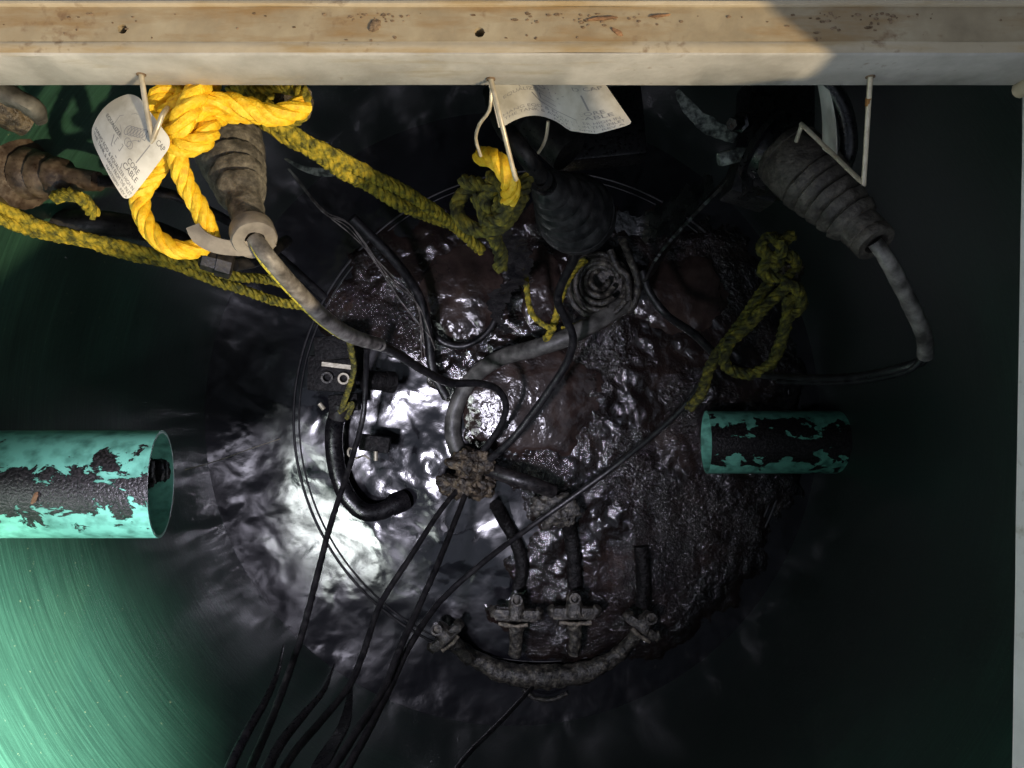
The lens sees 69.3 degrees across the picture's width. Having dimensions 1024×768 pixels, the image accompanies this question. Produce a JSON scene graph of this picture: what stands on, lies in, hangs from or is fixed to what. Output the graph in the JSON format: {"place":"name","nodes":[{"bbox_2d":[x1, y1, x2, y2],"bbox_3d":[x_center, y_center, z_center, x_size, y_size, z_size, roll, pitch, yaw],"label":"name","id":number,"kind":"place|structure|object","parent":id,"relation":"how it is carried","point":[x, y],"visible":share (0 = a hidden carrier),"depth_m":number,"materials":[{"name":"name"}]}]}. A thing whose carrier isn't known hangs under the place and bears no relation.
{"place":"outdoors","nodes":[
{"label":"outdoors","id":0,"kind":"place"},
{"bbox_2d":[0,85,1021,767],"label":"pump tank","id":1,"kind":"object","parent":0,"point":[874,629],"visible":0.41,"depth_m":0.98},
{"bbox_2d":[0,85,47,135],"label":"crusted pipe","id":2,"kind":"object","parent":1,"relation":"attached to","point":[22,112],"visible":0.95,"depth_m":0.61,"materials":[{"name":"grey metal"}]},
{"bbox_2d":[0,139,104,209],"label":"equaliser bell","id":3,"kind":"object","parent":1,"relation":"hanging from","point":[33,174],"visible":0.9,"depth_m":0.70,"materials":[{"name":"brown rubber"}]},
{"bbox_2d":[49,188,100,219],"bbox_3d":[-0.413,-0.173,0.698,0.045,0.032,0.021,25,90,0],"label":"mossy rope","id":4,"kind":"object","parent":3,"relation":"attached to","point":[86,202],"visible":1,"depth_m":0.69,"materials":[{"name":"yellow fabric"}]},
{"bbox_2d":[97,175,326,298],"bbox_3d":[-0.334,-0.177,0.901,0.150,0.406,0.041,28,90,0],"label":"dark cable","id":5,"kind":"object","parent":3,"relation":"hanging from","point":[105,181],"visible":0.37,"depth_m":0.94,"materials":[{"name":"black rubber"}]},
{"bbox_2d":[0,430,173,537],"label":"sewer pipe","id":6,"kind":"object","parent":1,"relation":"attached to","point":[88,483],"visible":1,"depth_m":0.72,"materials":[{"name":"teal metal"}]},
{"bbox_2d":[31,492,37,503],"bbox_3d":[-0.457,0.109,0.709,0.008,0.003,0.012,0,90,0],"label":"leaf scrap","id":7,"kind":"object","parent":6,"relation":"on","point":[34,498],"visible":1,"depth_m":0.71,"materials":[{"name":"brown plant"}]},
{"bbox_2d":[148,458,170,488],"bbox_3d":[-0.407,0.093,0.813,0.063,0.011,0.046,0,90,0],"label":"sludge dribble","id":8,"kind":"object","parent":6,"relation":"in","point":[159,470],"visible":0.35,"depth_m":0.81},
{"bbox_2d":[49,209,198,259],"bbox_3d":[-0.488,-0.182,0.895,0.160,0.215,0.034,0,90,0],"label":"dark hose","id":9,"kind":"object","parent":1,"relation":"attached to","point":[112,224],"visible":0.29,"depth_m":0.83,"materials":[{"name":"rubber"}]},
{"bbox_2d":[0,201,302,310],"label":"mossy rope","id":10,"kind":"object","parent":1,"relation":"attached to","point":[17,220],"visible":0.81,"depth_m":0.79,"materials":[{"name":"yellow fabric"}]},
{"bbox_2d":[224,645,284,767],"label":"float cable","id":11,"kind":"object","parent":1,"relation":"attached to","point":[242,741],"visible":1,"depth_m":0.75,"materials":[{"name":"black rubber"}]},
{"bbox_2d":[272,85,313,121],"bbox_3d":[-0.211,-0.257,0.664,0.068,0.059,0.039,26,90,0],"label":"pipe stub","id":12,"kind":"object","parent":1,"relation":"attached to","point":[279,97],"visible":0.15,"depth_m":0.64,"materials":[{"name":"black"}]},
{"bbox_2d":[229,85,311,127],"bbox_3d":[-0.204,-0.241,0.624,0.082,0.042,0.039,21,90,0],"label":"mossy rope","id":13,"kind":"object","parent":12,"relation":"on","point":[269,91],"visible":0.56,"depth_m":0.62,"materials":[{"name":"fabric"}]},
{"bbox_2d":[261,664,334,767],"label":"float cable","id":14,"kind":"object","parent":1,"relation":"hanging from","point":[279,745],"visible":1,"depth_m":0.78,"materials":[{"name":"black rubber"}]},
{"bbox_2d":[288,168,435,356],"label":"root strands","id":15,"kind":"object","parent":1,"relation":"hanging from","point":[322,210],"visible":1,"depth_m":1.09},
{"bbox_2d":[454,686,533,767],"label":"float cable","id":16,"kind":"object","parent":1,"relation":"hanging from","point":[483,738],"visible":1,"depth_m":0.95,"materials":[{"name":"black rubber"}]},
{"bbox_2d":[511,85,646,171],"bbox_3d":[0.078,-0.307,0.881,0.181,0.128,0.103,-17,90,0],"label":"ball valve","id":17,"kind":"object","parent":1,"relation":"attached to","point":[564,149],"visible":0.51,"depth_m":0.90,"materials":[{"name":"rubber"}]},
{"bbox_2d":[701,411,851,473],"bbox_3d":[0.465,0.100,1.270,0.271,0.107,0.107,0,90,0],"label":"sewer pipe","id":18,"kind":"object","parent":1,"relation":"attached to","point":[776,442],"visible":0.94,"depth_m":1.22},
{"bbox_2d":[720,85,857,211],"bbox_3d":[0.264,-0.254,0.749,0.111,0.192,0.135,0,90,0],"label":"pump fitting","id":19,"kind":"object","parent":1,"relation":"attached to","point":[763,119],"visible":0.48,"depth_m":0.76,"materials":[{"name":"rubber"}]},
{"bbox_2d":[643,177,725,282],"bbox_3d":[0.230,-0.207,0.977,0.019,0.356,0.114,29,90,0],"label":"cable","id":20,"kind":"object","parent":19,"relation":"attached to","point":[658,259],"visible":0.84,"depth_m":1.01,"materials":[{"name":"black rubber"}]},
{"bbox_2d":[486,173,713,333],"bbox_3d":[0.110,-0.178,1.110,0.318,0.345,0.129,-12,90,0],"label":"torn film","id":21,"kind":"object","parent":20,"relation":"hanging from","point":[666,218],"visible":0.88,"depth_m":1.05,"materials":[{"name":"plastic"}]},
{"bbox_2d":[675,89,737,142],"bbox_3d":[0.205,-0.285,0.796,0.083,0.016,0.019,39,90,0],"label":"scabby strap","id":22,"kind":"object","parent":19,"relation":"attached to","point":[706,124],"visible":0.98,"depth_m":0.80,"materials":[{"name":"plastic"}]},
{"bbox_2d":[716,146,746,165],"bbox_3d":[0.226,-0.234,0.760,0.029,0.015,0.015,-14,90,0],"label":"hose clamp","id":23,"kind":"object","parent":19,"relation":"attached to","point":[729,156],"visible":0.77,"depth_m":0.75,"materials":[{"name":"metal"}]},
{"bbox_2d":[1022,98,1022,138],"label":"tank collar","id":24,"kind":"object","parent":1,"relation":"on","point":[1022,118],"depth_m":0.56,"materials":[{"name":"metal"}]},
{"bbox_2d":[0,0,1023,767],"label":"hatch frame","id":25,"kind":"object","parent":24,"relation":"on","point":[704,42],"visible":1,"depth_m":0.50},
{"bbox_2d":[136,72,169,143],"bbox_3d":[-0.259,-0.200,0.539,0.015,0.024,0.048,-8,90,0],"label":"wire hook","id":26,"kind":"object","parent":25,"relation":"attached to","point":[153,133],"visible":1,"depth_m":0.53,"materials":[{"name":"silver metal"}]},
{"bbox_2d":[92,94,169,198],"bbox_3d":[-0.285,-0.181,0.550,0.056,0.022,0.066,-35,90,0],"label":"instruction tag","id":27,"kind":"object","parent":26,"relation":"hanging from","point":[130,154],"visible":1,"depth_m":0.55,"materials":[{"name":"paper"}]},
{"bbox_2d":[129,84,311,259],"bbox_3d":[-0.246,-0.184,0.587,0.091,0.096,0.172,40,90,0],"label":"yellow rope","id":28,"kind":"object","parent":26,"relation":"hanging from","point":[197,117],"visible":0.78,"depth_m":0.57,"materials":[{"name":"yellow fabric"}]},
{"bbox_2d":[186,223,275,255],"bbox_3d":[-0.226,-0.114,0.595,0.066,0.024,0.021,7,90,0],"label":"rubber strap","id":29,"kind":"object","parent":28,"relation":"attached to","point":[199,235],"visible":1,"depth_m":0.59,"materials":[{"name":"grey rubber"}]},
{"bbox_2d":[194,123,277,257],"bbox_3d":[-0.247,-0.183,0.654,0.068,0.142,0.176,-22,90,0],"label":"equaliser bell","id":30,"kind":"object","parent":28,"relation":"hanging from","point":[231,165],"visible":0.83,"depth_m":0.63,"materials":[{"name":"rubber"}]},
{"bbox_2d":[198,235,291,278],"bbox_3d":[-0.256,-0.126,0.726,0.073,0.113,0.035,-39,90,0],"label":"cable gland","id":31,"kind":"object","parent":30,"relation":"attached to","point":[222,266],"visible":0.56,"depth_m":0.68,"materials":[{"name":"grey plastic"}]},
{"bbox_2d":[247,233,508,450],"bbox_3d":[-0.095,-0.012,0.943,0.118,0.702,0.299,-30,90,0],"label":"striped cable","id":32,"kind":"object","parent":30,"relation":"hanging from","point":[281,274],"visible":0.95,"depth_m":0.75,"materials":[{"name":"grey rubber"}]},
{"bbox_2d":[225,85,485,255],"bbox_3d":[-0.141,-0.202,0.762,0.234,0.283,0.033,23,90,0],"label":"mossy rope","id":33,"kind":"object","parent":28,"relation":"hanging from","point":[350,170],"visible":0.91,"depth_m":0.72,"materials":[{"name":"yellow fabric"}]},
{"bbox_2d":[284,158,335,176],"bbox_3d":[-0.217,-0.232,0.800,0.061,0.002,0.012,13,90,0],"label":"plastic strip","id":34,"kind":"object","parent":33,"relation":"attached to","point":[320,172],"visible":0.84,"depth_m":0.80,"materials":[{"name":"grey plastic"}]},
{"bbox_2d":[368,19,380,31],"bbox_3d":[-0.093,-0.242,0.501,0.009,0.003,0.009,0,90,0],"label":"dirt clot","id":35,"kind":"object","parent":25,"relation":"on","point":[374,25],"visible":1,"depth_m":0.50,"materials":[{"name":"brown soil"}]},
{"bbox_2d":[3,12,1001,40],"bbox_3d":[-0.006,-0.242,0.501,0.676,0.002,0.020,0,90,0],"label":"gutter grit","id":36,"kind":"object","parent":25,"relation":"on","point":[638,21],"visible":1,"depth_m":0.50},
{"bbox_2d":[486,77,518,181],"bbox_3d":[-0.006,-0.190,0.556,0.007,0.041,0.070,-17,90,0],"label":"wire hook","id":37,"kind":"object","parent":25,"relation":"attached to","point":[491,80],"visible":1,"depth_m":0.54,"materials":[{"name":"silver metal"}]},
{"bbox_2d":[474,89,492,156],"bbox_3d":[-0.023,-0.206,0.585,0.010,0.052,0.040,20,90,0],"label":"cable tie","id":38,"kind":"object","parent":37,"relation":"hanging from","point":[483,118],"visible":0.95,"depth_m":0.58,"materials":[{"name":"plastic"}]},
{"bbox_2d":[472,146,520,206],"bbox_3d":[-0.012,-0.181,0.628,0.022,0.053,0.063,-31,90,0],"label":"yellow rope","id":39,"kind":"object","parent":37,"relation":"hanging from","point":[495,160],"visible":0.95,"depth_m":0.61,"materials":[{"name":"yellow fabric"}]},
{"bbox_2d":[449,170,532,273],"bbox_3d":[-0.025,-0.158,0.679,0.070,0.093,0.087,20,90,0],"label":"mossy rope","id":40,"kind":"object","parent":39,"relation":"hanging from","point":[496,219],"visible":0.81,"depth_m":0.67,"materials":[{"name":"green fabric"}]},
{"bbox_2d":[489,85,630,133],"bbox_3d":[0.035,-0.229,0.580,0.109,0.054,0.078,0,90,0],"label":"instruction tag","id":41,"kind":"object","parent":37,"relation":"hanging from","point":[593,109],"visible":0.84,"depth_m":0.58,"materials":[{"name":"paper"}]},
{"bbox_2d":[537,120,549,153],"bbox_3d":[0.026,-0.206,0.620,0.009,0.041,0.016,0,90,0],"label":"cable tie","id":42,"kind":"object","parent":41,"relation":"hanging from","point":[545,137],"visible":1,"depth_m":0.61,"materials":[{"name":"plastic"}]},
{"bbox_2d":[531,168,616,254],"bbox_3d":[0.077,-0.202,0.818,0.096,0.191,0.096,39,90,0],"label":"equaliser bell","id":43,"kind":"object","parent":37,"relation":"hanging from","point":[575,213],"visible":0.94,"depth_m":0.81,"materials":[{"name":"rubber"}]},
{"bbox_2d":[482,85,547,185],"bbox_3d":[0.000,-0.246,0.728,0.030,0.077,0.126,-29,90,0],"label":"bell lead","id":44,"kind":"object","parent":43,"relation":"attached to","point":[527,157],"visible":0.67,"depth_m":0.70,"materials":[{"name":"rubber"}]},
{"bbox_2d":[587,16,617,20],"bbox_3d":[0.061,-0.247,0.501,0.021,0.003,0.003,0,90,0],"label":"leaf scrap","id":45,"kind":"object","parent":25,"relation":"on","point":[601,18],"visible":1,"depth_m":0.50,"materials":[{"name":"brown plant"}]},
{"bbox_2d":[612,28,622,35],"bbox_3d":[0.071,-0.238,0.501,0.008,0.002,0.006,0,90,0],"label":"leaf scrap","id":46,"kind":"object","parent":25,"relation":"on","point":[617,32],"visible":1,"depth_m":0.50,"materials":[{"name":"brown plant"}]},
{"bbox_2d":[649,14,670,17],"bbox_3d":[0.100,-0.249,0.501,0.015,0.003,0.002,0,90,0],"label":"leaf scrap","id":47,"kind":"object","parent":25,"relation":"on","point":[658,15],"visible":1,"depth_m":0.50,"materials":[{"name":"brown plant"}]},
{"bbox_2d":[794,75,875,185],"bbox_3d":[0.257,-0.186,0.586,0.021,0.110,0.073,-9,90,0],"label":"wire hook","id":48,"kind":"object","parent":25,"relation":"attached to","point":[835,156],"visible":1,"depth_m":0.56,"materials":[{"name":"grey metal"}]},
{"bbox_2d":[757,125,894,258],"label":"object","id":49,"kind":"object","parent":48,"relation":"hanging from","point":[808,178],"visible":0.94,"depth_m":0.66,"materials":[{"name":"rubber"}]},
{"bbox_2d":[732,237,934,385],"bbox_3d":[0.338,-0.045,0.834,0.098,0.377,0.142,-45,90,0],"label":"sleeved cable","id":50,"kind":"object","parent":49,"relation":"attached to","point":[898,281],"visible":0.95,"depth_m":0.71,"materials":[{"name":"grey rubber"}]},
{"bbox_2d":[818,85,836,153],"bbox_3d":[0.262,-0.221,0.617,0.009,0.035,0.078,0,90,0],"label":"instruction tag","id":51,"kind":"object","parent":48,"relation":"hanging from","point":[829,134],"visible":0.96,"depth_m":0.62,"materials":[{"name":"paper"}]},
{"bbox_2d":[205,113,818,725],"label":"water","id":52,"kind":"structure","parent":0,"point":[273,533],"depth_m":1.35,"materials":[{"name":"black liquid"}]},
{"bbox_2d":[324,404,410,521],"bbox_3d":[-0.277,0.141,1.299,0.110,0.113,0.236,-27,90,0],"label":"black hose","id":53,"kind":"object","parent":52,"relation":"on","point":[353,503],"visible":0.84,"depth_m":1.30,"materials":[{"name":"rubber"}]},
{"bbox_2d":[307,335,397,412],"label":"valve block","id":54,"kind":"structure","parent":53,"relation":"attached to","point":[329,366],"depth_m":1.22,"materials":[{"name":"metal"}]},
{"bbox_2d":[246,348,369,767],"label":"float cable","id":55,"kind":"object","parent":54,"relation":"attached to","point":[265,733],"visible":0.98,"depth_m":1.02,"materials":[{"name":"black rubber"}]},
{"bbox_2d":[338,342,356,419],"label":"mossy rope","id":56,"kind":"object","parent":54,"relation":"on","point":[345,406],"visible":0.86,"depth_m":1.18,"materials":[{"name":"yellow fabric"}]},
{"bbox_2d":[347,434,390,460],"bbox_3d":[-0.244,0.108,1.266,0.072,0.028,0.044,0,90,0],"label":"pipe clip","id":57,"kind":"object","parent":54,"relation":"attached to","point":[376,444],"visible":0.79,"depth_m":1.26,"materials":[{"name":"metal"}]},
{"bbox_2d":[419,246,506,342],"bbox_3d":[-0.092,-0.161,1.349,0.165,0.030,0.182,-13,90,0],"label":"pump cover","id":58,"kind":"object","parent":52,"relation":"on","point":[457,284],"visible":0.73,"depth_m":1.34,"materials":[{"name":"brown metal"}]},
{"bbox_2d":[430,318,496,349],"bbox_3d":[-0.077,-0.099,1.310,0.141,0.012,0.069,-15,90,0],"label":"dark cable","id":59,"kind":"object","parent":58,"relation":"on","point":[471,343],"visible":0.74,"depth_m":1.30,"materials":[{"name":"black rubber"}]},
{"bbox_2d":[463,336,603,456],"bbox_3d":[0.037,0.022,1.349,0.272,0.031,0.233,0,90,0],"label":"pump cover","id":60,"kind":"object","parent":52,"relation":"on","point":[562,418],"visible":0.77,"depth_m":1.34,"materials":[{"name":"brown metal"}]},
{"bbox_2d":[444,297,630,455],"bbox_3d":[0.019,-0.031,1.277,0.126,0.168,0.422,45,90,0],"label":"grey hose","id":61,"kind":"object","parent":52,"relation":"on","point":[484,367],"visible":0.84,"depth_m":1.24,"materials":[{"name":"grey rubber"}]},
{"bbox_2d":[523,257,587,341],"bbox_3d":[0.095,-0.145,1.200,0.152,0.052,0.116,-21,90,0],"label":"mossy rope","id":62,"kind":"object","parent":61,"relation":"on","point":[551,327],"visible":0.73,"depth_m":1.19,"materials":[{"name":"fabric"}]},
{"bbox_2d":[519,243,560,323],"bbox_3d":[0.051,-0.181,1.349,0.085,0.029,0.160,0,90,0],"label":"pump cover","id":63,"kind":"object","parent":52,"relation":"on","point":[544,274],"visible":0.66,"depth_m":1.34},
{"bbox_2d":[292,170,789,661],"bbox_3d":[0.054,0.064,1.349,0.908,0.004,0.908,0,90,0],"label":"ring","id":64,"kind":"object","parent":52,"relation":"on","point":[297,374],"visible":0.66,"depth_m":1.35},
{"bbox_2d":[460,637,631,701],"bbox_3d":[0.061,0.509,1.325,0.335,0.047,0.130,0,90,0],"label":"curved manifold","id":65,"kind":"object","parent":52,"relation":"on","point":[547,677],"visible":0.81,"depth_m":1.31,"materials":[{"name":"metal"}]},
{"bbox_2d":[427,618,474,665],"bbox_3d":[-0.106,0.451,1.291,0.084,0.043,0.084,0,90,0],"label":"pipe bracket","id":66,"kind":"object","parent":65,"relation":"on","point":[443,633],"visible":1,"depth_m":1.28,"materials":[{"name":"metal"}]},
{"bbox_2d":[488,593,543,658],"bbox_3d":[-0.003,0.416,1.292,0.090,0.045,0.108,27,90,0],"label":"pipe bracket","id":67,"kind":"object","parent":65,"relation":"attached to","point":[516,613],"visible":1,"depth_m":1.28,"materials":[{"name":"metal"}]},
{"bbox_2d":[546,591,601,656],"bbox_3d":[0.098,0.413,1.292,0.089,0.043,0.109,25,90,0],"label":"pipe bracket","id":68,"kind":"object","parent":65,"relation":"attached to","point":[574,611],"visible":1,"depth_m":1.28,"materials":[{"name":"metal"}]},
{"bbox_2d":[615,609,661,658],"bbox_3d":[0.221,0.436,1.292,0.081,0.043,0.087,0,90,0],"label":"pipe bracket","id":69,"kind":"object","parent":65,"relation":"on","point":[644,622],"visible":1,"depth_m":1.28,"materials":[{"name":"metal"}]},
{"bbox_2d":[315,202,806,667],"bbox_3d":[0.079,0.100,1.353,0.945,0.030,0.924,0,90,0],"label":"floating scum","id":70,"kind":"object","parent":52,"relation":"on","point":[682,514],"visible":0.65,"depth_m":1.34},
{"bbox_2d":[348,214,450,399],"bbox_3d":[-0.167,-0.126,1.226,0.053,0.166,0.319,-25,90,0],"label":"dark cable","id":71,"kind":"object","parent":70,"relation":"on","point":[373,238],"visible":0.92,"depth_m":1.23,"materials":[{"name":"black rubber"}]},
{"bbox_2d":[435,445,495,500],"bbox_3d":[-0.080,0.157,1.282,0.106,0.074,0.102,0,90,0],"label":"muddy clump","id":72,"kind":"object","parent":70,"relation":"on","point":[471,467],"visible":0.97,"depth_m":1.27,"materials":[{"name":"brown soil"}]},
{"bbox_2d":[279,489,457,767],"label":"float cable","id":73,"kind":"object","parent":72,"relation":"attached to","point":[304,739],"visible":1,"depth_m":1.00,"materials":[{"name":"black rubber"}]},
{"bbox_2d":[311,687,352,767],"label":"black sleeve","id":74,"kind":"object","parent":73,"relation":"attached to","point":[325,755],"visible":0.87,"depth_m":0.81,"materials":[{"name":"black rubber"}]},
{"bbox_2d":[327,494,466,767],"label":"float cable","id":75,"kind":"object","parent":72,"relation":"attached to","point":[348,744],"visible":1,"depth_m":0.96,"materials":[{"name":"black rubber"}]},
{"bbox_2d":[484,464,557,497],"bbox_3d":[0.014,0.166,1.278,0.135,0.046,0.028,19,90,0],"label":"dark hose","id":76,"kind":"object","parent":72,"relation":"attached to","point":[525,481],"visible":0.97,"depth_m":1.26,"materials":[{"name":"rubber"}]},
{"bbox_2d":[487,255,579,461],"bbox_3d":[0.038,-0.005,1.121,0.076,0.347,0.376,25,90,0],"label":"drooping cable","id":77,"kind":"object","parent":72,"relation":"on","point":[568,270],"visible":0.84,"depth_m":1.14,"materials":[{"name":"black rubber"}]},
{"bbox_2d":[489,499,528,592],"bbox_3d":[0.001,0.288,1.321,0.044,0.059,0.178,-14,90,0],"label":"dark hose","id":78,"kind":"object","parent":70,"relation":"on","point":[503,519],"visible":0.94,"depth_m":1.32,"materials":[{"name":"black rubber"}]},
{"bbox_2d":[531,491,580,529],"bbox_3d":[0.077,0.222,1.301,0.087,0.033,0.064,-8,90,0],"label":"muddy clump","id":79,"kind":"object","parent":70,"relation":"on","point":[541,505],"visible":0.77,"depth_m":1.29,"materials":[{"name":"soil"}]},
{"bbox_2d":[562,518,582,589],"bbox_3d":[0.106,0.293,1.321,0.035,0.062,0.152,-8,90,0],"label":"dark hose","id":80,"kind":"object","parent":70,"relation":"on","point":[574,579],"visible":0.92,"depth_m":1.32,"materials":[{"name":"black rubber"}]},
{"bbox_2d":[566,238,641,317],"bbox_3d":[0.149,-0.167,1.222,0.124,0.153,0.122,0,90,0],"label":"cable coil","id":81,"kind":"object","parent":70,"relation":"on","point":[601,280],"visible":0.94,"depth_m":1.21,"materials":[{"name":"rubber"}]},
{"bbox_2d":[639,270,740,366],"bbox_3d":[0.253,-0.093,1.079,0.022,0.162,0.197,-34,90,0],"label":"dark cable","id":82,"kind":"object","parent":81,"relation":"attached to","point":[690,331],"visible":0.73,"depth_m":1.14,"materials":[{"name":"black rubber"}]},
{"bbox_2d":[633,545,650,608],"bbox_3d":[0.235,0.346,1.335,0.031,0.028,0.110,0,90,0],"label":"dark hose","id":83,"kind":"object","parent":70,"relation":"on","point":[643,579],"visible":1,"depth_m":1.32,"materials":[{"name":"black rubber"}]},
{"bbox_2d":[631,256,729,335],"bbox_3d":[0.301,-0.160,1.349,0.177,0.030,0.163,-33,90,0],"label":"pump cover","id":84,"kind":"object","parent":52,"relation":"on","point":[691,291],"visible":0.75,"depth_m":1.34,"materials":[{"name":"brown metal"}]},
{"bbox_2d":[685,229,807,411],"bbox_3d":[0.320,-0.070,0.994,0.085,0.183,0.248,16,90,0],"label":"mossy rope","id":85,"kind":"object","parent":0,"point":[759,306],"visible":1,"depth_m":0.94,"materials":[{"name":"green fabric"}]},
{"bbox_2d":[343,380,699,767],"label":"long cable","id":86,"kind":"object","parent":85,"relation":"attached to","point":[366,734],"visible":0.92,"depth_m":1.11,"materials":[{"name":"black rubber"}]},
{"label":"ground","id":87,"kind":"structure","parent":0,"visible":0},
{"bbox_2d":[52,0,615,6],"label":"deck plate","id":88,"kind":"object","parent":87,"relation":"on","point":[160,0],"visible":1,"depth_m":0.51,"materials":[{"name":"metal"}]}
]}

